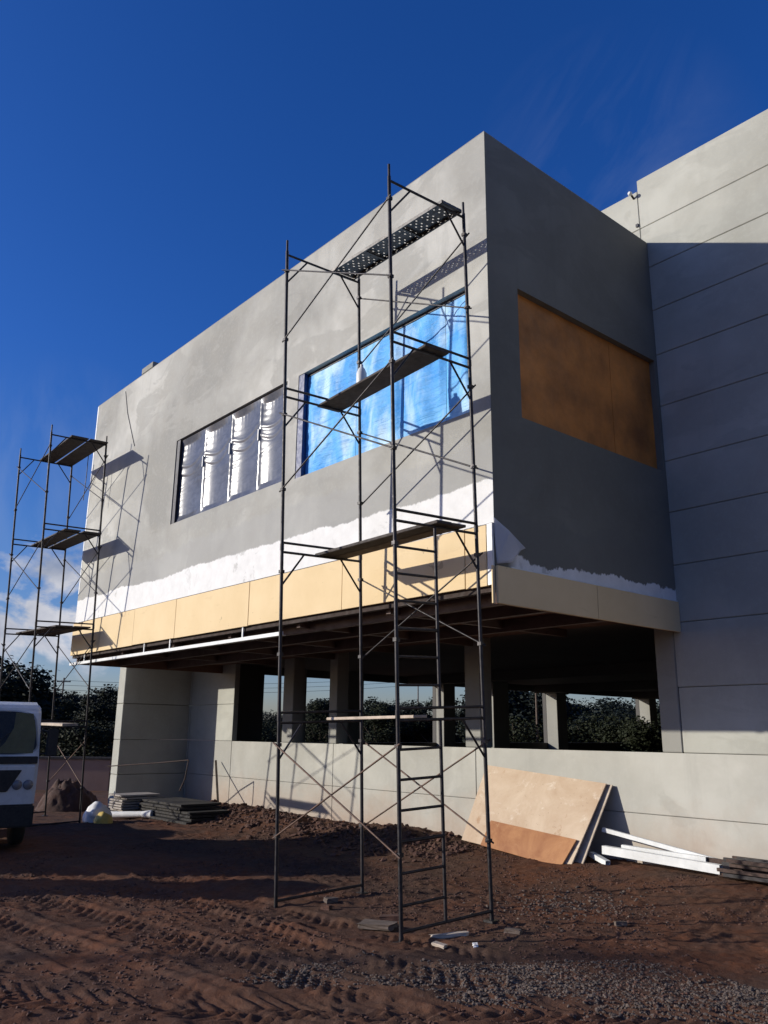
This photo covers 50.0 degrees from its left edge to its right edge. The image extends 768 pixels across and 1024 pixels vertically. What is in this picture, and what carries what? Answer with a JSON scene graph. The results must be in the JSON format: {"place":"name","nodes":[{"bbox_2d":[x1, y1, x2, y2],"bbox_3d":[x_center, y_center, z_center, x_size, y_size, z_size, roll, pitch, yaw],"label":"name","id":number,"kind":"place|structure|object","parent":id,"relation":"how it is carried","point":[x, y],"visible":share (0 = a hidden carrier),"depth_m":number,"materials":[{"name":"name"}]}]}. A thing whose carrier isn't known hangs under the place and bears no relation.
{"place":"outdoors","nodes":[
{"label":"outdoors","id":0,"kind":"place"},
{"bbox_2d":[0,739,767,1023],"bbox_3d":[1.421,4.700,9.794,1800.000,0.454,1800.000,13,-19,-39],"label":"ground","id":1,"kind":"structure","parent":0,"point":[206,994],"depth_m":9.26,"materials":[{"name":"red soil"}]},
{"bbox_2d":[0,701,58,844],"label":"van","id":2,"kind":"object","parent":1,"relation":"on","point":[20,725],"visible":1,"depth_m":15.30,"materials":[{"name":"white paint"},{"name":"dark glass"},{"name":"black rubber"}]},
{"bbox_2d":[0,655,65,733],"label":"tree","id":3,"kind":"object","parent":1,"relation":"on","point":[16,688],"visible":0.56,"depth_m":47.20,"materials":[{"name":"green plant"}]},
{"bbox_2d":[0,425,107,825],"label":"scaffold tower","id":4,"kind":"structure","parent":1,"relation":"on","point":[61,603],"depth_m":20.75,"materials":[{"name":"metal"}]},
{"bbox_2d":[16,625,72,634],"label":"scaffold plank","id":5,"kind":"object","parent":4,"relation":"on","point":[41,630],"visible":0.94,"depth_m":20.81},
{"bbox_2d":[31,528,80,546],"bbox_3d":[-8.501,0.689,21.279,0.416,0.086,2.706,12,-19,-37],"label":"scaffold plank","id":6,"kind":"object","parent":4,"relation":"on","point":[59,537],"visible":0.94,"depth_m":21.06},
{"bbox_2d":[41,722,77,725],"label":"scaffold plank","id":7,"kind":"object","parent":4,"relation":"on","point":[57,724],"visible":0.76,"depth_m":20.08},
{"bbox_2d":[40,435,88,462],"bbox_3d":[-8.456,-1.629,21.623,0.431,0.086,2.703,13,-19,-38],"label":"scaffold plank","id":8,"kind":"object","parent":4,"relation":"on","point":[64,448],"visible":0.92,"depth_m":21.44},
{"bbox_2d":[38,626,90,635],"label":"scaffold plank","id":9,"kind":"object","parent":4,"relation":"on","point":[59,632],"visible":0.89,"depth_m":21.11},
{"bbox_2d":[49,531,101,548],"bbox_3d":[-8.143,0.756,21.575,0.492,0.086,2.698,13,-19,-39],"label":"scaffold plank","id":10,"kind":"object","parent":4,"relation":"on","point":[74,540],"visible":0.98,"depth_m":21.45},
{"bbox_2d":[56,439,107,465],"bbox_3d":[-8.086,-1.559,21.930,0.457,0.086,2.704,13,-19,-38],"label":"scaffold plank","id":11,"kind":"object","parent":4,"relation":"on","point":[80,453],"visible":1,"depth_m":21.80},
{"bbox_2d":[83,455,88,499],"bbox_3d":[-7.885,-0.914,21.779,0.020,1.251,0.067,13,-19,-39],"label":"rope","id":12,"kind":"object","parent":11,"relation":"hanging from","point":[86,477],"visible":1,"depth_m":21.76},
{"bbox_2d":[40,688,72,735],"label":"tree","id":13,"kind":"object","parent":1,"relation":"on","point":[61,695],"depth_m":81.59,"materials":[{"name":"green plant"}]},
{"bbox_2d":[39,728,79,755],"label":"tree","id":14,"kind":"object","parent":1,"relation":"on","point":[41,742],"visible":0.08,"depth_m":44.17,"materials":[{"name":"green plant"}]},
{"bbox_2d":[41,698,81,735],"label":"tree","id":15,"kind":"object","parent":1,"relation":"on","point":[67,705],"visible":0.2,"depth_m":77.67,"materials":[{"name":"green plant"}]},
{"bbox_2d":[57,678,70,697],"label":"utility pole","id":16,"kind":"object","parent":1,"relation":"on","point":[63,684],"visible":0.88,"depth_m":96.52,"materials":[{"name":"brown wood"}]},
{"bbox_2d":[65,680,315,683],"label":"power line","id":17,"kind":"object","parent":16,"relation":"attached to","point":[269,683],"visible":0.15,"depth_m":104.88,"materials":[{"name":"black metal"}]},
{"bbox_2d":[35,778,97,811],"bbox_3d":[-9.036,8.111,23.601,1.800,0.970,1.900,13,-19,-39],"label":"dirt heap","id":18,"kind":"object","parent":1,"relation":"on","point":[63,795],"visible":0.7,"depth_m":23.03,"materials":[{"name":"soil"}]},
{"bbox_2d":[39,719,93,756],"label":"tree","id":19,"kind":"object","parent":1,"relation":"on","point":[59,740],"visible":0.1,"depth_m":43.79,"materials":[{"name":"green plant"}]},
{"bbox_2d":[62,691,80,705],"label":"tree","id":20,"kind":"object","parent":1,"relation":"on","point":[77,695],"visible":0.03,"depth_m":83.33,"materials":[{"name":"green plant"}]},
{"bbox_2d":[55,692,91,722],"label":"tree","id":21,"kind":"object","parent":1,"relation":"on","point":[76,698],"visible":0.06,"depth_m":80.65,"materials":[{"name":"green plant"}]},
{"bbox_2d":[36,756,111,790],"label":"wall","id":22,"kind":"structure","parent":1,"relation":"on","point":[97,772],"depth_m":30.78,"materials":[{"name":"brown concrete"}]},
{"bbox_2d":[72,694,99,723],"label":"tree","id":23,"kind":"object","parent":1,"relation":"on","point":[81,703],"visible":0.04,"depth_m":59.46,"materials":[{"name":"green plant"}]},
{"bbox_2d":[70,684,117,754],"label":"tree","id":24,"kind":"object","parent":1,"relation":"on","point":[99,712],"visible":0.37,"depth_m":54.07,"materials":[{"name":"green plant"}]},
{"bbox_2d":[82,801,111,822],"bbox_3d":[-6.990,7.310,20.107,0.670,0.472,0.605,13,-19,-39],"label":"sack","id":25,"kind":"object","parent":1,"relation":"on","point":[92,811],"visible":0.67,"depth_m":19.89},
{"bbox_2d":[93,811,112,823],"bbox_3d":[-6.712,7.321,19.684,0.454,0.314,0.374,13,-19,-39],"label":"sack","id":26,"kind":"object","parent":1,"relation":"on","point":[103,817],"visible":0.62,"depth_m":19.55,"materials":[{"name":"yellow plastic"}]},
{"bbox_2d":[55,718,151,756],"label":"tree","id":27,"kind":"object","parent":1,"relation":"on","point":[99,740],"visible":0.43,"depth_m":40.84,"materials":[{"name":"green plant"}]},
{"bbox_2d":[76,687,159,739],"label":"tree","id":28,"kind":"object","parent":1,"relation":"on","point":[95,698],"visible":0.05,"depth_m":59.46,"materials":[{"name":"green plant"}]},
{"bbox_2d":[111,810,153,817],"bbox_3d":[-6.439,7.690,20.942,1.243,0.240,0.200,-4,-16,17],"label":"plastic pipe","id":29,"kind":"object","parent":1,"relation":"on","point":[130,814],"visible":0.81,"depth_m":20.88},
{"bbox_2d":[149,815,204,824],"bbox_3d":[-5.128,7.668,20.649,1.100,0.052,2.800,13,-19,-39],"label":"stacked board","id":30,"kind":"object","parent":1,"relation":"on","point":[183,822],"visible":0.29,"depth_m":19.86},
{"bbox_2d":[140,810,215,821],"bbox_3d":[-5.019,7.606,20.685,1.100,0.052,2.800,13,-19,-39],"label":"stacked board","id":31,"kind":"object","parent":30,"relation":"on","point":[184,818],"visible":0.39,"depth_m":19.73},
{"bbox_2d":[138,807,227,817],"bbox_3d":[-5.071,7.554,20.764,1.100,0.052,2.800,13,-19,-39],"label":"stacked board","id":32,"kind":"object","parent":31,"relation":"on","point":[180,814],"visible":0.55,"depth_m":19.92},
{"bbox_2d":[139,804,229,814],"bbox_3d":[-5.087,7.502,20.838,1.100,0.052,2.800,13,-19,-39],"label":"stacked board","id":33,"kind":"object","parent":32,"relation":"on","point":[201,811],"visible":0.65,"depth_m":20.03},
{"bbox_2d":[140,802,219,810],"bbox_3d":[-5.212,7.446,20.905,1.100,0.052,2.200,13,-19,-39],"label":"stacked board","id":34,"kind":"object","parent":33,"relation":"on","point":[178,808],"visible":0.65,"depth_m":20.29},
{"bbox_2d":[141,797,220,806],"bbox_3d":[-5.204,7.410,21.039,1.100,0.052,2.200,13,-19,-39],"label":"stacked board","id":35,"kind":"object","parent":34,"relation":"on","point":[180,802],"visible":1,"depth_m":20.78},
{"bbox_2d":[107,760,188,790],"bbox_3d":[-6.540,7.229,22.720,2.790,0.820,0.119,-6,-16,23],"label":"bent rod","id":36,"kind":"object","parent":35,"relation":"on","point":[156,763],"visible":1,"depth_m":22.58,"materials":[{"name":"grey metal"}]},
{"bbox_2d":[215,760,218,800],"bbox_3d":[-4.617,7.494,22.750,0.060,1.174,1.500,5,-16,-16],"label":"timber prop","id":37,"kind":"object","parent":1,"relation":"on","point":[217,790],"visible":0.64,"depth_m":22.82,"materials":[{"name":"brown wood"}]},
{"bbox_2d":[256,718,276,741],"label":"tree","id":38,"kind":"object","parent":1,"relation":"on","point":[265,732],"visible":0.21,"depth_m":89.38,"materials":[{"name":"green plant"}]},
{"bbox_2d":[262,710,282,741],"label":"tree","id":39,"kind":"object","parent":1,"relation":"on","point":[273,718],"visible":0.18,"depth_m":93.82,"materials":[{"name":"green plant"}]},
{"bbox_2d":[274,721,312,741],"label":"tree","id":40,"kind":"object","parent":1,"relation":"on","point":[275,733],"depth_m":79.50,"materials":[{"name":"green plant"}]},
{"bbox_2d":[116,799,484,862],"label":"soil clods","id":41,"kind":"object","parent":1,"relation":"on","point":[300,827],"visible":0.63,"depth_m":16.69,"materials":[{"name":"soil"}]},
{"bbox_2d":[305,698,328,741],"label":"tree","id":42,"kind":"object","parent":1,"relation":"on","point":[311,734],"visible":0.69,"depth_m":61.54,"materials":[{"name":"green plant"}]},
{"bbox_2d":[307,698,328,739],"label":"tree","id":43,"kind":"object","parent":1,"relation":"on","point":[311,704],"visible":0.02,"depth_m":69.94,"materials":[{"name":"green plant"}]},
{"bbox_2d":[320,904,331,909],"bbox_3d":[-0.729,4.997,10.395,0.134,0.068,0.099,-9,-22,25],"label":"concrete chunk","id":44,"kind":"object","parent":1,"relation":"on","point":[326,907],"visible":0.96,"depth_m":10.36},
{"bbox_2d":[323,897,337,903],"bbox_3d":[-0.697,5.094,10.807,0.178,0.067,0.112,12,-19,-29],"label":"concrete chunk","id":45,"kind":"object","parent":1,"relation":"on","point":[326,900],"visible":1,"depth_m":10.77,"materials":[{"name":"concrete"}]},
{"bbox_2d":[356,919,397,930],"bbox_3d":[-0.073,4.736,9.438,0.469,0.068,0.223,-11,-16,27],"label":"concrete chunk","id":46,"kind":"object","parent":1,"relation":"on","point":[383,925],"visible":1,"depth_m":9.38,"materials":[{"name":"concrete"}]},
{"bbox_2d":[363,696,404,741],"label":"tree","id":47,"kind":"object","parent":1,"relation":"on","point":[368,702],"visible":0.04,"depth_m":65.58,"materials":[{"name":"green plant"}]},
{"bbox_2d":[0,821,767,1023],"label":"soil crumbs","id":48,"kind":"object","parent":1,"relation":"on","point":[135,959],"visible":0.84,"depth_m":9.72,"materials":[{"name":"soil"}]},
{"bbox_2d":[363,701,408,741],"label":"tree","id":49,"kind":"object","parent":1,"relation":"on","point":[383,730],"visible":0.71,"depth_m":59.20,"materials":[{"name":"green plant"}]},
{"bbox_2d":[273,164,499,944],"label":"scaffold tower","id":50,"kind":"structure","parent":1,"relation":"on","point":[399,855],"depth_m":10.75,"materials":[{"name":"metal"}]},
{"bbox_2d":[327,715,426,719],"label":"scaffold plank","id":51,"kind":"object","parent":50,"relation":"on","point":[377,717],"visible":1,"depth_m":10.43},
{"bbox_2d":[317,344,448,412],"bbox_3d":[-0.084,-1.879,11.838,0.420,0.069,2.621,12,-19,-36],"label":"scaffold plank","id":52,"kind":"object","parent":50,"relation":"on","point":[348,397],"visible":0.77,"depth_m":11.71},
{"bbox_2d":[356,364,366,382],"bbox_3d":[-0.333,-2.011,12.223,0.156,0.380,0.156,13,-19,-39],"label":"bottle","id":53,"kind":"object","parent":52,"relation":"on","point":[361,373],"visible":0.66,"depth_m":12.17,"materials":[{"name":"white paint"}]},
{"bbox_2d":[315,520,451,556],"bbox_3d":[-0.082,0.390,11.254,0.252,0.073,2.607,13,-19,-38],"label":"scaffold plank","id":54,"kind":"object","parent":50,"relation":"on","point":[384,538],"visible":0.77,"depth_m":11.12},
{"bbox_2d":[331,200,461,279],"bbox_3d":[0.124,-4.116,12.593,0.493,0.094,2.504,13,-19,-39],"label":"scaffold plank","id":55,"kind":"object","parent":50,"relation":"on","point":[415,234],"visible":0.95,"depth_m":12.54,"materials":[{"name":"metal"}]},
{"bbox_2d":[334,523,465,558],"bbox_3d":[0.121,0.427,11.417,0.246,0.067,2.605,13,-19,-38],"label":"scaffold plank","id":56,"kind":"object","parent":50,"relation":"on","point":[400,542],"visible":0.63,"depth_m":11.28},
{"bbox_2d":[379,914,398,920],"bbox_3d":[0.082,4.860,9.854,0.284,0.068,0.134,-6,-15,8],"label":"concrete chunk","id":57,"kind":"object","parent":1,"relation":"on","point":[391,917],"visible":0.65,"depth_m":9.81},
{"bbox_2d":[392,700,421,741],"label":"tree","id":58,"kind":"object","parent":1,"relation":"on","point":[404,738],"visible":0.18,"depth_m":69.41,"materials":[{"name":"green plant"}]},
{"bbox_2d":[69,109,767,872],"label":"concrete building","id":59,"kind":"structure","parent":1,"relation":"on","point":[619,357],"depth_m":14.12,"materials":[{"name":"white paint"}]},
{"bbox_2d":[171,387,286,523],"bbox_3d":[-3.246,-1.091,17.248,0.198,1.998,4.538,13,-19,-39],"label":"window","id":60,"kind":"structure","parent":59,"relation":"in","point":[239,455],"depth_m":17.14,"materials":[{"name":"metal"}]},
{"bbox_2d":[295,291,468,478],"bbox_3d":[-0.106,-1.976,13.699,0.203,2.028,4.358,13,-19,-39],"label":"window","id":61,"kind":"structure","parent":59,"relation":"in","point":[426,395],"depth_m":13.43,"materials":[{"name":"plastic"}]},
{"bbox_2d":[518,295,656,468],"bbox_3d":[3.340,-2.015,13.400,3.734,2.076,0.020,13,-19,-39],"label":"window","id":62,"kind":"structure","parent":59,"relation":"in","point":[577,383],"depth_m":13.30,"materials":[{"name":"brown wood"}]},
{"bbox_2d":[400,697,464,741],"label":"tree","id":63,"kind":"object","parent":1,"relation":"on","point":[415,729],"visible":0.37,"depth_m":65.94,"materials":[{"name":"green plant"}]},
{"bbox_2d":[431,941,447,948],"bbox_3d":[0.579,4.521,8.601,0.166,0.034,0.076,-5,-12,38],"label":"wood scrap","id":64,"kind":"object","parent":1,"relation":"on","point":[439,944],"visible":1,"depth_m":8.58,"materials":[{"name":"white wood"}]},
{"bbox_2d":[429,931,468,938],"bbox_3d":[0.710,4.649,9.039,0.465,0.045,0.076,3,-15,-16],"label":"wood scrap","id":65,"kind":"object","parent":1,"relation":"on","point":[451,934],"visible":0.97,"depth_m":9.02,"materials":[{"name":"white wood"}]},
{"bbox_2d":[455,709,465,742],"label":"tree","id":66,"kind":"object","parent":1,"relation":"on","point":[459,741],"visible":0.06,"depth_m":68.93,"materials":[{"name":"green plant"}]},
{"bbox_2d":[455,698,465,742],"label":"tree","id":67,"kind":"object","parent":1,"relation":"on","point":[460,725],"visible":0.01,"depth_m":51.63,"materials":[{"name":"green plant"}]},
{"bbox_2d":[504,927,522,934],"bbox_3d":[1.447,4.686,9.208,0.196,0.056,0.110,-7,-21,25],"label":"concrete chunk","id":68,"kind":"object","parent":1,"relation":"on","point":[511,930],"visible":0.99,"depth_m":9.17,"materials":[{"name":"concrete"}]},
{"bbox_2d":[455,690,581,742],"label":"tree","id":69,"kind":"object","parent":1,"relation":"on","point":[518,710],"visible":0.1,"depth_m":45.34,"materials":[{"name":"green plant"}]},
{"bbox_2d":[508,690,539,721],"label":"tree","id":70,"kind":"object","parent":1,"relation":"on","point":[521,703],"visible":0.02,"depth_m":47.49,"materials":[{"name":"green plant"}]},
{"bbox_2d":[509,715,543,742],"bbox_3d":[6.245,11.348,39.718,3.639,3.460,4.491,-2,-15,11],"label":"tree","id":71,"kind":"object","parent":1,"relation":"on","point":[516,728],"visible":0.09,"depth_m":38.82,"materials":[{"name":"green plant"}]},
{"bbox_2d":[480,820,576,863],"bbox_3d":[2.441,5.670,14.090,0.281,0.575,1.899,13,-19,-39],"label":"plywood sheet","id":72,"kind":"object","parent":1,"relation":"on","point":[532,844],"visible":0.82,"depth_m":14.02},
{"bbox_2d":[462,765,606,863],"bbox_3d":[2.581,5.308,14.567,0.805,1.487,2.720,13,-19,-39],"label":"plywood sheet","id":73,"kind":"object","parent":1,"relation":"on","point":[557,805],"visible":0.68,"depth_m":14.61,"materials":[{"name":"wood"}]},
{"bbox_2d":[535,693,538,741],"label":"utility pole","id":74,"kind":"object","parent":1,"relation":"on","point":[536,705],"depth_m":40.23,"materials":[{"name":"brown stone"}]},
{"bbox_2d":[473,784,612,863],"bbox_3d":[2.747,5.334,14.504,0.745,1.446,2.580,13,-19,-39],"label":"plywood sheet","id":75,"kind":"object","parent":1,"relation":"on","point":[582,853],"visible":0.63,"depth_m":13.63,"materials":[{"name":"brown wood"}]},
{"bbox_2d":[525,720,596,742],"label":"tree","id":76,"kind":"object","parent":1,"relation":"on","point":[542,737],"visible":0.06,"depth_m":42.00,"materials":[{"name":"green plant"}]},
{"bbox_2d":[456,876,684,931],"bbox_3d":[2.559,5.108,10.836,3.278,0.151,2.839,13,-19,-39],"label":"pebble patch","id":77,"kind":"object","parent":1,"relation":"on","point":[574,908],"visible":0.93,"depth_m":10.71,"materials":[{"name":"grey stone"}]},
{"bbox_2d":[567,702,600,742],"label":"tree","id":78,"kind":"object","parent":1,"relation":"on","point":[581,708],"visible":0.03,"depth_m":56.09,"materials":[{"name":"green plant"}]},
{"bbox_2d":[567,713,628,742],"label":"tree","id":79,"kind":"object","parent":1,"relation":"on","point":[580,731],"visible":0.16,"depth_m":40.38,"materials":[{"name":"green plant"}]},
{"bbox_2d":[589,852,609,864],"bbox_3d":[3.488,5.608,13.318,0.090,0.155,0.463,6,-16,-19],"label":"steel profile","id":80,"kind":"object","parent":1,"relation":"on","point":[598,858],"visible":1,"depth_m":13.27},
{"bbox_2d":[581,697,619,716],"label":"tree","id":81,"kind":"object","parent":1,"relation":"on","point":[590,704],"visible":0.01,"depth_m":60.65,"materials":[{"name":"green plant"}]},
{"bbox_2d":[568,697,635,737],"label":"tree","id":82,"kind":"object","parent":1,"relation":"on","point":[608,711],"visible":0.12,"depth_m":54.23,"materials":[{"name":"green plant"}]},
{"bbox_2d":[613,921,626,925],"bbox_3d":[2.756,4.798,9.591,0.136,0.057,0.100,1,-20,-2],"label":"concrete chunk","id":83,"kind":"object","parent":1,"relation":"on","point":[620,923],"visible":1,"depth_m":9.55,"materials":[{"name":"concrete"}]},
{"bbox_2d":[586,712,666,752],"bbox_3d":[11.403,10.938,38.049,3.785,3.495,4.671,2,-15,-4],"label":"tree","id":84,"kind":"object","parent":1,"relation":"on","point":[640,735],"visible":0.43,"depth_m":36.92,"materials":[{"name":"green plant"}]},
{"bbox_2d":[608,699,659,726],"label":"tree","id":85,"kind":"object","parent":1,"relation":"on","point":[623,711],"visible":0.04,"depth_m":49.99,"materials":[{"name":"green plant"}]},
{"bbox_2d":[657,711,661,736],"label":"tree","id":86,"kind":"object","parent":1,"relation":"on","point":[659,719],"depth_m":46.97,"materials":[{"name":"green plant"}]},
{"bbox_2d":[602,845,722,874],"bbox_3d":[4.216,5.318,12.617,0.100,0.196,1.975,14,-20,-40],"label":"steel profile","id":87,"kind":"object","parent":1,"relation":"on","point":[697,865],"visible":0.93,"depth_m":12.53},
{"bbox_2d":[621,844,706,861],"bbox_3d":[4.330,5.294,12.772,0.080,0.116,1.404,15,-20,-42],"label":"steel profile","id":88,"kind":"object","parent":1,"relation":"on","point":[682,855],"visible":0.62,"depth_m":12.68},
{"bbox_2d":[723,873,767,882],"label":"steel tube","id":89,"kind":"object","parent":1,"relation":"on","point":[745,877],"visible":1,"depth_m":11.52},
{"bbox_2d":[717,868,767,877],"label":"steel tube","id":90,"kind":"object","parent":89,"relation":"on","point":[742,872],"visible":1,"depth_m":11.56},
{"bbox_2d":[729,863,767,871],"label":"steel tube","id":91,"kind":"object","parent":90,"relation":"on","point":[748,867],"visible":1,"depth_m":11.60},
{"bbox_2d":[722,862,767,867],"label":"steel tube","id":92,"kind":"object","parent":91,"relation":"on","point":[725,863],"visible":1,"depth_m":11.87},
{"bbox_2d":[723,857,767,862],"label":"steel tube","id":93,"kind":"object","parent":91,"relation":"on","point":[724,858],"visible":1,"depth_m":11.68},
{"bbox_2d":[726,859,767,866],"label":"steel tube","id":94,"kind":"object","parent":91,"relation":"on","point":[747,862],"visible":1,"depth_m":11.56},
{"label":"steel tube","id":95,"kind":"object","parent":1,"relation":"on","visible":0},
{"bbox_2d":[707,857,725,863],"bbox_3d":[5.063,5.147,12.065,0.060,0.096,0.654,14,-20,-41],"label":"steel profile","id":96,"kind":"object","parent":95,"relation":"on","point":[714,860],"visible":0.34,"depth_m":12.20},
{"bbox_2d":[602,827,714,857],"bbox_3d":[4.293,5.227,12.947,0.060,0.345,1.932,14,-20,-42],"label":"steel profile","id":97,"kind":"object","parent":96,"relation":"on","point":[644,840],"visible":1,"depth_m":13.01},
{"bbox_2d":[0,0,767,717],"label":"sky","id":98,"kind":"structure","parent":0,"point":[160,160],"materials":[{"name":"blue"}]},
{"bbox_2d":[224,951,767,1023],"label":"gravel","id":99,"kind":"structure","parent":0,"point":[485,1000],"depth_m":7.25,"materials":[{"name":"gravel"}]},
{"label":"utility pole","id":100,"kind":"object","parent":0,"visible":0},
{"bbox_2d":[72,686,394,692],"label":"power line","id":101,"kind":"object","parent":100,"relation":"attached to","point":[264,692],"visible":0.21,"depth_m":104.62,"materials":[{"name":"black metal"}]},
{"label":"stacked board","id":102,"kind":"object","parent":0,"visible":0},
{"bbox_2d":[110,808,139,810],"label":"stacked board","id":103,"kind":"object","parent":102,"relation":"on","point":[124,810],"visible":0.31,"depth_m":21.58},
{"bbox_2d":[109,806,138,809],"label":"stacked board","id":104,"kind":"object","parent":103,"relation":"on","point":[123,808],"visible":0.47,"depth_m":21.44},
{"bbox_2d":[108,803,138,806],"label":"stacked board","id":105,"kind":"object","parent":104,"relation":"on","point":[125,805],"visible":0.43,"depth_m":21.53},
{"bbox_2d":[109,801,144,804],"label":"stacked board","id":106,"kind":"object","parent":105,"relation":"on","point":[124,803],"visible":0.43,"depth_m":21.53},
{"bbox_2d":[110,798,150,801],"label":"stacked board","id":107,"kind":"object","parent":106,"relation":"on","point":[122,800],"visible":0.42,"depth_m":21.62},
{"bbox_2d":[114,795,165,798],"bbox_3d":[-6.532,7.619,22.019,1.100,0.042,0.800,13,-19,-39],"label":"stacked board","id":108,"kind":"object","parent":107,"relation":"on","point":[144,797],"visible":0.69,"depth_m":21.77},
{"bbox_2d":[109,792,160,796],"bbox_3d":[-6.660,7.544,21.986,1.100,0.042,0.800,13,-19,-39],"label":"stacked board","id":109,"kind":"object","parent":108,"relation":"on","point":[134,794],"visible":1,"depth_m":21.82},
{"bbox_3d":[6.082,4.919,10.667,0.052,0.048,3.200,13,-19,-39],"label":"steel tube","id":110,"kind":"object","parent":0,"visible":0},
{"bbox_2d":[730,867,767,873],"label":"steel tube","id":111,"kind":"object","parent":110,"relation":"on","point":[749,870],"visible":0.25,"depth_m":11.73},
{"bbox_3d":[6.084,4.795,10.786,0.052,0.048,3.200,13,-19,-39],"label":"steel tube","id":112,"kind":"object","parent":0,"visible":0},
{"bbox_2d":[736,857,767,861],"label":"steel tube","id":113,"kind":"object","parent":112,"relation":"on","point":[752,859],"visible":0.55,"depth_m":11.77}
]}

